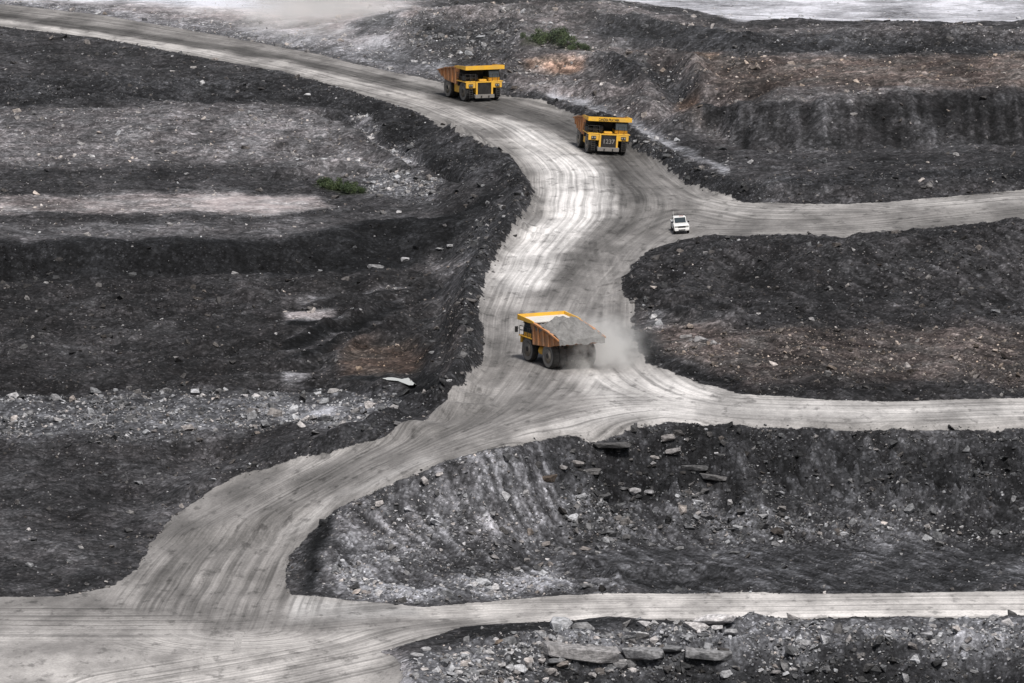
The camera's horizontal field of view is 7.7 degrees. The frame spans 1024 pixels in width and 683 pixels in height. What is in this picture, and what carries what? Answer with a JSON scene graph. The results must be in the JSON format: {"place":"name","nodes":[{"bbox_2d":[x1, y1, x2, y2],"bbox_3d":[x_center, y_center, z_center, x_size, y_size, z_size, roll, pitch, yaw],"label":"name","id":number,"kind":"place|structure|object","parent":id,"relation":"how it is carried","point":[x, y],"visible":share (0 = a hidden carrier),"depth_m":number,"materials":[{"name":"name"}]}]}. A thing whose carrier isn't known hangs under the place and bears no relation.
{"place":"outdoors","nodes":[
{"label":"outdoors","id":0,"kind":"place"},
{"bbox_2d":[383,377,416,387],"bbox_3d":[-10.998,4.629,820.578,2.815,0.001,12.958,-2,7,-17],"label":"water","id":1,"kind":"structure","parent":0,"point":[407,381],"depth_m":823.85,"materials":[{"name":"white liquid"}]},
{"bbox_2d":[0,6,1023,682],"bbox_3d":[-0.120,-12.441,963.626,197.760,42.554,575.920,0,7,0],"label":"ground","id":2,"kind":"structure","parent":0,"point":[134,202],"depth_m":885.74,"materials":[{"name":"grey soil"}]},
{"bbox_2d":[316,176,331,184],"bbox_3d":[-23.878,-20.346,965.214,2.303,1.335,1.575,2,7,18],"label":"shrub","id":3,"kind":"object","parent":2,"relation":"on","point":[321,180],"visible":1,"depth_m":964.94,"materials":[{"name":"green plant"}]},
{"bbox_2d":[320,177,343,188],"bbox_3d":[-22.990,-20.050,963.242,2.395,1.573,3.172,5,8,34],"label":"shrub","id":4,"kind":"object","parent":2,"relation":"on","point":[325,184],"visible":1,"depth_m":962.91,"materials":[{"name":"green plant"}]},
{"bbox_2d":[327,180,350,190],"bbox_3d":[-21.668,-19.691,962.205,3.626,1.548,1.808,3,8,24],"label":"shrub","id":5,"kind":"object","parent":2,"relation":"on","point":[337,187],"visible":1,"depth_m":962.15,"materials":[{"name":"green plant"}]},
{"bbox_2d":[340,181,358,192],"bbox_3d":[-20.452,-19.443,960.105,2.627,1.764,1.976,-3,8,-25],"label":"shrub","id":6,"kind":"object","parent":2,"relation":"on","point":[352,187],"visible":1,"depth_m":959.92,"materials":[{"name":"green plant"}]},
{"bbox_2d":[356,185,366,192],"bbox_3d":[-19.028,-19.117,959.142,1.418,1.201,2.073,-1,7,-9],"label":"shrub","id":7,"kind":"object","parent":2,"relation":"on","point":[360,189],"visible":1,"depth_m":958.76,"materials":[{"name":"green plant"}]},
{"bbox_2d":[367,264,383,268],"bbox_3d":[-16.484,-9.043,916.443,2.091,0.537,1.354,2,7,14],"label":"boulder","id":8,"kind":"object","parent":2,"relation":"on","point":[371,266],"visible":1,"depth_m":916.00,"materials":[{"name":"grey stone"}]},
{"bbox_2d":[401,257,408,261],"bbox_3d":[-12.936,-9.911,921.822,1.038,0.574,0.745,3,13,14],"label":"boulder","id":9,"kind":"object","parent":2,"relation":"on","point":[403,259],"visible":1,"depth_m":921.57,"materials":[{"name":"grey stone"}]},
{"bbox_2d":[410,652,423,657],"bbox_3d":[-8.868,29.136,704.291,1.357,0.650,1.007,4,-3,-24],"label":"boulder","id":10,"kind":"object","parent":2,"relation":"on","point":[415,655],"visible":1,"depth_m":703.90,"materials":[{"name":"grey stone"}]},
{"bbox_2d":[413,177,424,180],"bbox_3d":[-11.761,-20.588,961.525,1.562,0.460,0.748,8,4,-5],"label":"boulder","id":11,"kind":"object","parent":2,"relation":"on","point":[416,178],"visible":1,"depth_m":961.25,"materials":[{"name":"grey stone"}]},
{"bbox_2d":[420,647,431,650],"bbox_3d":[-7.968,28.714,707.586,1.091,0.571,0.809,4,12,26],"label":"boulder","id":12,"kind":"object","parent":2,"relation":"on","point":[425,649],"visible":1,"depth_m":707.26,"materials":[{"name":"grey stone"}]},
{"bbox_2d":[483,649,493,653],"bbox_3d":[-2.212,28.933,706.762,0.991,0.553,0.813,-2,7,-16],"label":"boulder","id":13,"kind":"object","parent":2,"relation":"on","point":[488,651],"visible":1,"depth_m":706.53,"materials":[{"name":"grey stone"}]},
{"bbox_2d":[0,9,1010,604],"bbox_3d":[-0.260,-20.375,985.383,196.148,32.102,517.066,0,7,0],"label":"rubble","id":14,"kind":"object","parent":2,"relation":"on","point":[250,411],"visible":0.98,"depth_m":844.27,"materials":[{"name":"grey stone"}]},
{"bbox_2d":[505,664,514,671],"bbox_3d":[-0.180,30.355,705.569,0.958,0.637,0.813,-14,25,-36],"label":"boulder","id":15,"kind":"object","parent":2,"relation":"on","point":[510,667],"visible":1,"depth_m":705.31,"materials":[{"name":"grey stone"}]},
{"bbox_2d":[513,669,519,674],"bbox_3d":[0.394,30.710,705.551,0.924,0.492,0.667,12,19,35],"label":"boulder","id":16,"kind":"object","parent":2,"relation":"on","point":[516,672],"visible":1,"depth_m":705.31,"materials":[{"name":"grey stone"}]},
{"bbox_2d":[524,657,532,664],"bbox_3d":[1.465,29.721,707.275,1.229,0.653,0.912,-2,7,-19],"label":"boulder","id":17,"kind":"object","parent":2,"relation":"on","point":[527,660],"visible":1,"depth_m":706.93,"materials":[{"name":"beige stone"}]},
{"bbox_2d":[538,658,545,663],"bbox_3d":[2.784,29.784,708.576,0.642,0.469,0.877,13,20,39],"label":"boulder","id":18,"kind":"object","parent":2,"relation":"on","point":[541,661],"visible":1,"depth_m":708.29,"materials":[{"name":"grey stone"}]},
{"bbox_2d":[544,668,556,675],"bbox_3d":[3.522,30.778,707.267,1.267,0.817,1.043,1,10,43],"label":"boulder","id":19,"kind":"object","parent":2,"relation":"on","point":[550,671],"visible":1,"depth_m":706.89,"materials":[{"name":"grey stone"}]},
{"bbox_2d":[550,616,572,631],"bbox_3d":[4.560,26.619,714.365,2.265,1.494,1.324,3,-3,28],"label":"boulder","id":20,"kind":"object","parent":2,"relation":"on","point":[556,622],"visible":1,"depth_m":713.97,"materials":[{"name":"grey stone"}]},
{"bbox_2d":[556,661,568,666],"bbox_3d":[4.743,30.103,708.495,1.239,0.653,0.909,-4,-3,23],"label":"boulder","id":21,"kind":"object","parent":2,"relation":"on","point":[563,664],"visible":1,"depth_m":708.17,"materials":[{"name":"stone"}]},
{"bbox_2d":[541,641,619,662],"bbox_3d":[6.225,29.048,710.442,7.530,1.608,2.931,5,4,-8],"label":"rock ledge","id":22,"kind":"object","parent":2,"relation":"on","point":[590,653],"visible":1,"depth_m":709.23,"materials":[{"name":"grey stone"}]},
{"bbox_2d":[570,622,594,629],"bbox_3d":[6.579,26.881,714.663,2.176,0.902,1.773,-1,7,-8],"label":"boulder","id":23,"kind":"object","parent":2,"relation":"on","point":[583,625],"visible":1,"depth_m":714.15,"materials":[{"name":"grey stone"}]},
{"bbox_2d":[588,672,596,677],"bbox_3d":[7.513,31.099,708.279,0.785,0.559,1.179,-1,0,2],"label":"boulder","id":24,"kind":"object","parent":2,"relation":"on","point":[592,675],"visible":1,"depth_m":707.91,"materials":[{"name":"grey stone"}]},
{"bbox_2d":[604,632,613,636],"bbox_3d":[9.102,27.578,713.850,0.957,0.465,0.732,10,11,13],"label":"boulder","id":25,"kind":"object","parent":2,"relation":"on","point":[609,634],"visible":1,"depth_m":713.68,"materials":[{"name":"grey stone"}]},
{"bbox_2d":[622,646,664,659],"bbox_3d":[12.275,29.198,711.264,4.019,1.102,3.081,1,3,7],"label":"rock ledge","id":26,"kind":"object","parent":2,"relation":"on","point":[645,653],"visible":1,"depth_m":710.00,"materials":[{"name":"grey stone"}]},
{"bbox_2d":[636,621,651,626],"bbox_3d":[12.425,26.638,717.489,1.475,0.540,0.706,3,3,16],"label":"boulder","id":27,"kind":"object","parent":2,"relation":"on","point":[643,623],"visible":1,"depth_m":717.25,"materials":[{"name":"grey stone"}]},
{"bbox_2d":[661,644,682,651],"bbox_3d":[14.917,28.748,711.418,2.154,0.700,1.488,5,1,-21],"label":"boulder","id":28,"kind":"object","parent":2,"relation":"on","point":[669,648],"visible":1,"depth_m":710.99,"materials":[{"name":"grey stone"}]},
{"bbox_2d":[683,622,708,630],"bbox_3d":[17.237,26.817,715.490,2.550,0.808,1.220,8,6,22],"label":"boulder","id":29,"kind":"object","parent":2,"relation":"on","point":[695,626],"visible":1,"depth_m":715.05,"materials":[{"name":"grey stone"}]},
{"bbox_2d":[386,610,1023,682],"bbox_3d":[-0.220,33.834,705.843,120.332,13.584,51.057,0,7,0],"label":"rubble","id":30,"kind":"object","parent":2,"relation":"on","point":[624,664],"visible":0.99,"depth_m":710.89,"materials":[{"name":"grey stone"}]},
{"bbox_2d":[454,670,463,675],"bbox_3d":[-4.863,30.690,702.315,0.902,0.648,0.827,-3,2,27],"label":"boulder","id":31,"kind":"object","parent":30,"relation":"on","point":[459,672],"visible":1,"depth_m":702.00,"materials":[{"name":"grey stone"}]},
{"bbox_2d":[495,639,502,644],"bbox_3d":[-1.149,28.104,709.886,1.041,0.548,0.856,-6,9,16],"label":"boulder","id":32,"kind":"object","parent":30,"relation":"on","point":[498,641],"visible":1,"depth_m":709.65,"materials":[{"name":"stone"}]},
{"bbox_2d":[685,646,731,660],"bbox_3d":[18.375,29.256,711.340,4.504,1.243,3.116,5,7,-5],"label":"rock ledge","id":33,"kind":"object","parent":2,"relation":"on","point":[714,654],"visible":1,"depth_m":710.13,"materials":[{"name":"grey stone"}]},
{"bbox_2d":[693,614,736,624],"bbox_3d":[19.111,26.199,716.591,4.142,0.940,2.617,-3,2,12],"label":"boulder","id":34,"kind":"object","parent":2,"relation":"on","point":[708,619],"visible":1,"depth_m":715.71,"materials":[{"name":"grey stone"}]},
{"bbox_2d":[711,625,722,630],"bbox_3d":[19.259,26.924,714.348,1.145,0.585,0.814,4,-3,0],"label":"boulder","id":35,"kind":"object","parent":2,"relation":"on","point":[716,627],"visible":1,"depth_m":714.08,"materials":[{"name":"grey stone"}]},
{"bbox_2d":[719,670,732,677],"bbox_3d":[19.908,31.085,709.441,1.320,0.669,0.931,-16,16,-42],"label":"boulder","id":36,"kind":"object","parent":2,"relation":"on","point":[725,673],"visible":1,"depth_m":709.16,"materials":[{"name":"grey stone"}]},
{"bbox_2d":[724,629,737,634],"bbox_3d":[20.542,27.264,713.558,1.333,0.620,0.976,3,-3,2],"label":"boulder","id":37,"kind":"object","parent":2,"relation":"on","point":[730,631],"visible":1,"depth_m":713.30,"materials":[{"name":"grey stone"}]},
{"bbox_2d":[622,217,1023,401],"bbox_3d":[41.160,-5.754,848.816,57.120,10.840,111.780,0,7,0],"label":"mound","id":38,"kind":"object","parent":2,"relation":"on","point":[711,317],"visible":0.96,"depth_m":836.85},
{"bbox_2d":[679,334,691,338],"bbox_3d":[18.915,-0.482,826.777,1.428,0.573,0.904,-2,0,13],"label":"boulder","id":39,"kind":"object","parent":38,"relation":"on","point":[685,336],"visible":1,"depth_m":826.46,"materials":[{"name":"grey stone"}]},
{"bbox_2d":[694,336,707,342],"bbox_3d":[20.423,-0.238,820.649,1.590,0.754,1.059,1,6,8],"label":"boulder","id":40,"kind":"object","parent":38,"relation":"on","point":[700,339],"visible":1,"depth_m":820.32,"materials":[{"name":"grey stone"}]},
{"bbox_2d":[622,218,1023,400],"bbox_3d":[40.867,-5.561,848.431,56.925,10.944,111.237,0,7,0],"label":"rubble","id":41,"kind":"object","parent":38,"relation":"on","point":[972,373],"visible":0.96,"depth_m":826.76,"materials":[{"name":"grey stone"}]},
{"bbox_2d":[0,4,1023,682],"bbox_3d":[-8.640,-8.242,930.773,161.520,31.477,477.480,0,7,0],"label":"haul road","id":42,"kind":"structure","parent":0,"point":[200,594],"depth_m":783.49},
{"bbox_2d":[437,64,505,100],"bbox_3d":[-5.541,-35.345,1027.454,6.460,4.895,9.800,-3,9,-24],"label":"haul truck","id":43,"kind":"object","parent":42,"relation":"on","point":[465,83],"visible":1,"depth_m":1024.31,"materials":[{"name":"metal"}]},
{"bbox_2d":[515,311,605,368],"bbox_3d":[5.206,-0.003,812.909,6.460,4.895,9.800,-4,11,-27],"label":"haul truck","id":44,"kind":"object","parent":42,"relation":"on","point":[554,353],"visible":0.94,"depth_m":811.45,"materials":[{"name":"metal"}]},
{"bbox_2d":[534,316,604,345],"bbox_3d":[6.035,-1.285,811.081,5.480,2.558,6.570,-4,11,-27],"label":"load","id":45,"kind":"object","parent":44,"relation":"in","point":[564,330],"visible":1,"depth_m":809.44},
{"bbox_2d":[573,115,633,153],"bbox_3d":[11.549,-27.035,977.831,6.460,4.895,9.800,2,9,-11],"label":"haul truck","id":46,"kind":"object","parent":42,"relation":"on","point":[610,134],"visible":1,"depth_m":973.99,"materials":[{"name":"metal"}]},
{"bbox_2d":[670,214,688,232],"bbox_3d":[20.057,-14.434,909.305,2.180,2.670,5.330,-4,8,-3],"label":"pickup","id":47,"kind":"object","parent":42,"relation":"on","point":[679,223],"visible":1,"depth_m":908.11,"materials":[{"name":"white paint"}]},
{"bbox_2d":[0,0,1023,204],"bbox_3d":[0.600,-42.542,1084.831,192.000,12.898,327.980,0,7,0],"label":"hill","id":48,"kind":"structure","parent":0,"point":[1003,127],"depth_m":1023.73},
{"bbox_2d":[1,0,1023,203],"bbox_3d":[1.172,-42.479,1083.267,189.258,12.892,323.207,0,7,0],"label":"rubble","id":49,"kind":"object","parent":48,"relation":"on","point":[468,50],"visible":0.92,"depth_m":1040.24,"materials":[{"name":"grey stone"}]},
{"bbox_2d":[520,32,535,40],"bbox_3d":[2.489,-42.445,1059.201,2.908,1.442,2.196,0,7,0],"label":"shrub","id":50,"kind":"object","parent":48,"relation":"on","point":[523,36],"visible":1,"depth_m":1059.38,"materials":[{"name":"green plant"}]},
{"bbox_2d":[533,34,545,44],"bbox_3d":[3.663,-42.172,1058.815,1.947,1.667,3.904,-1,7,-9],"label":"shrub","id":51,"kind":"object","parent":48,"relation":"on","point":[538,38],"visible":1,"depth_m":1058.12,"materials":[{"name":"green plant"}]},
{"bbox_2d":[535,27,558,43],"bbox_3d":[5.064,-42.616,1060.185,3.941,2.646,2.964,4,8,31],"label":"shrub","id":52,"kind":"object","parent":48,"relation":"on","point":[537,31],"visible":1,"depth_m":1059.68,"materials":[{"name":"green plant"}]},
{"bbox_2d":[541,27,569,43],"bbox_3d":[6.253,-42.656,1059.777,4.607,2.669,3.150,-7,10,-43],"label":"shrub","id":53,"kind":"object","parent":48,"relation":"on","point":[559,30],"visible":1,"depth_m":1059.16,"materials":[{"name":"green plant"}]},
{"bbox_2d":[555,31,576,45],"bbox_3d":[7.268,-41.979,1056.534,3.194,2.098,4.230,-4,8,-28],"label":"shrub","id":54,"kind":"object","parent":48,"relation":"on","point":[563,39],"visible":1,"depth_m":1055.97,"materials":[{"name":"green plant"}]},
{"bbox_2d":[566,42,583,49],"bbox_3d":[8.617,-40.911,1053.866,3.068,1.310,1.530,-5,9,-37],"label":"shrub","id":55,"kind":"object","parent":48,"relation":"on","point":[575,46],"visible":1,"depth_m":1053.75,"materials":[{"name":"green plant"}]},
{"bbox_2d":[580,43,590,49],"bbox_3d":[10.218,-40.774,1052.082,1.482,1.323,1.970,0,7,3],"label":"shrub","id":56,"kind":"object","parent":48,"relation":"on","point":[586,46],"visible":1,"depth_m":1051.64,"materials":[{"name":"green plant"}]},
{"bbox_2d":[715,146,727,149],"bbox_3d":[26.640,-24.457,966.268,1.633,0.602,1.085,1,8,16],"label":"boulder","id":57,"kind":"object","parent":48,"relation":"on","point":[720,148],"visible":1,"depth_m":965.86,"materials":[{"name":"grey stone"}]},
{"bbox_2d":[286,421,1023,606],"bbox_3d":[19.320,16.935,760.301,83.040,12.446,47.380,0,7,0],"label":"slope","id":58,"kind":"structure","parent":0,"point":[715,574],"depth_m":765.82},
{"bbox_2d":[389,555,399,561],"bbox_3d":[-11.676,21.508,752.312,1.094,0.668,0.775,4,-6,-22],"label":"boulder","id":59,"kind":"object","parent":58,"relation":"on","point":[393,558],"visible":1,"depth_m":752.01,"materials":[{"name":"grey stone"}]},
{"bbox_2d":[527,528,533,535],"bbox_3d":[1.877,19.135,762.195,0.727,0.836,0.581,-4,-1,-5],"label":"boulder","id":60,"kind":"object","parent":58,"relation":"on","point":[530,531],"visible":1,"depth_m":761.94,"materials":[{"name":"grey stone"}]},
{"bbox_2d":[542,541,549,546],"bbox_3d":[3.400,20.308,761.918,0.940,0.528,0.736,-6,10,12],"label":"boulder","id":61,"kind":"object","parent":58,"relation":"on","point":[545,543],"visible":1,"depth_m":761.66,"materials":[{"name":"grey stone"}]},
{"bbox_2d":[542,474,556,481],"bbox_3d":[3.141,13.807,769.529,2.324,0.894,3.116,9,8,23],"label":"boulder","id":62,"kind":"object","parent":58,"relation":"on","point":[549,478],"visible":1,"depth_m":768.50,"materials":[{"name":"brown stone"}]},
{"bbox_2d":[560,465,567,469],"bbox_3d":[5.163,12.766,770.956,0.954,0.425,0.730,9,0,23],"label":"boulder","id":63,"kind":"object","parent":58,"relation":"on","point":[563,467],"visible":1,"depth_m":770.66,"materials":[{"name":"grey stone"}]},
{"bbox_2d":[571,460,583,466],"bbox_3d":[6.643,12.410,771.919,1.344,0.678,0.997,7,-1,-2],"label":"boulder","id":64,"kind":"object","parent":58,"relation":"on","point":[576,463],"visible":1,"depth_m":771.58,"materials":[{"name":"grey stone"}]},
{"bbox_2d":[579,547,591,550],"bbox_3d":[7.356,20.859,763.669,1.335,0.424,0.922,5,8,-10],"label":"boulder","id":65,"kind":"object","parent":58,"relation":"on","point":[585,548],"visible":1,"depth_m":763.39,"materials":[{"name":"grey stone"}]},
{"bbox_2d":[580,583,593,587],"bbox_3d":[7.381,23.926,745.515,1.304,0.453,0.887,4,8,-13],"label":"boulder","id":66,"kind":"object","parent":58,"relation":"on","point":[587,585],"visible":1,"depth_m":745.24,"materials":[{"name":"grey stone"}]},
{"bbox_2d":[584,468,600,474],"bbox_3d":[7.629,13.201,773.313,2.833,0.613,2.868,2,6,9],"label":"rock ledge","id":67,"kind":"object","parent":58,"relation":"on","point":[594,471],"visible":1,"depth_m":772.33,"materials":[{"name":"grey stone"}]},
{"bbox_2d":[598,492,610,498],"bbox_3d":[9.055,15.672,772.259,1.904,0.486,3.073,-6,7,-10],"label":"rock ledge","id":68,"kind":"object","parent":58,"relation":"on","point":[606,496],"visible":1,"depth_m":771.13,"materials":[{"name":"grey stone"}]},
{"bbox_2d":[593,442,631,447],"bbox_3d":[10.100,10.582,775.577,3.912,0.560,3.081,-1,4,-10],"label":"rock ledge","id":69,"kind":"object","parent":58,"relation":"on","point":[614,445],"visible":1,"depth_m":774.43,"materials":[{"name":"grey stone"}]},
{"bbox_2d":[628,487,640,495],"bbox_3d":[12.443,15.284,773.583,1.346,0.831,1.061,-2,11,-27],"label":"boulder","id":70,"kind":"object","parent":58,"relation":"on","point":[633,491],"visible":1,"depth_m":773.22,"materials":[{"name":"grey stone"}]},
{"bbox_2d":[644,490,653,494],"bbox_3d":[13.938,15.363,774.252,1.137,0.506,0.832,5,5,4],"label":"boulder","id":71,"kind":"object","parent":58,"relation":"on","point":[651,492],"visible":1,"depth_m":773.99,"materials":[{"name":"grey stone"}]},
{"bbox_2d":[286,421,1023,604],"bbox_3d":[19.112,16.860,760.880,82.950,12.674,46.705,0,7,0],"label":"rubble","id":72,"kind":"object","parent":58,"relation":"on","point":[626,520],"visible":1,"depth_m":768.65,"materials":[{"name":"grey stone"}]},
{"bbox_2d":[661,434,674,441],"bbox_3d":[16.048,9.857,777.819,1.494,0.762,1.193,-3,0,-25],"label":"boulder","id":73,"kind":"object","parent":58,"relation":"on","point":[667,437],"visible":1,"depth_m":777.47,"materials":[{"name":"grey stone"}]},
{"bbox_2d":[665,447,680,454],"bbox_3d":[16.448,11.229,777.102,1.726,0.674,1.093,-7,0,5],"label":"boulder","id":74,"kind":"object","parent":58,"relation":"on","point":[673,450],"visible":1,"depth_m":776.72,"materials":[{"name":"grey stone"}]},
{"bbox_2d":[681,465,708,470],"bbox_3d":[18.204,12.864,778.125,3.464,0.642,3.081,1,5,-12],"label":"rock ledge","id":75,"kind":"object","parent":58,"relation":"on","point":[696,467],"visible":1,"depth_m":776.87,"materials":[{"name":"grey stone"}]},
{"bbox_2d":[699,473,726,480],"bbox_3d":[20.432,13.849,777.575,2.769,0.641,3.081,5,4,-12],"label":"rock ledge","id":76,"kind":"object","parent":58,"relation":"on","point":[711,477],"visible":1,"depth_m":776.38,"materials":[{"name":"grey stone"}]},
{"bbox_2d":[729,551,739,553],"bbox_3d":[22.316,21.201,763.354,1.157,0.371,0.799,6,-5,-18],"label":"boulder","id":77,"kind":"object","parent":58,"relation":"on","point":[734,552],"visible":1,"depth_m":763.11,"materials":[{"name":"grey stone"}]}
]}

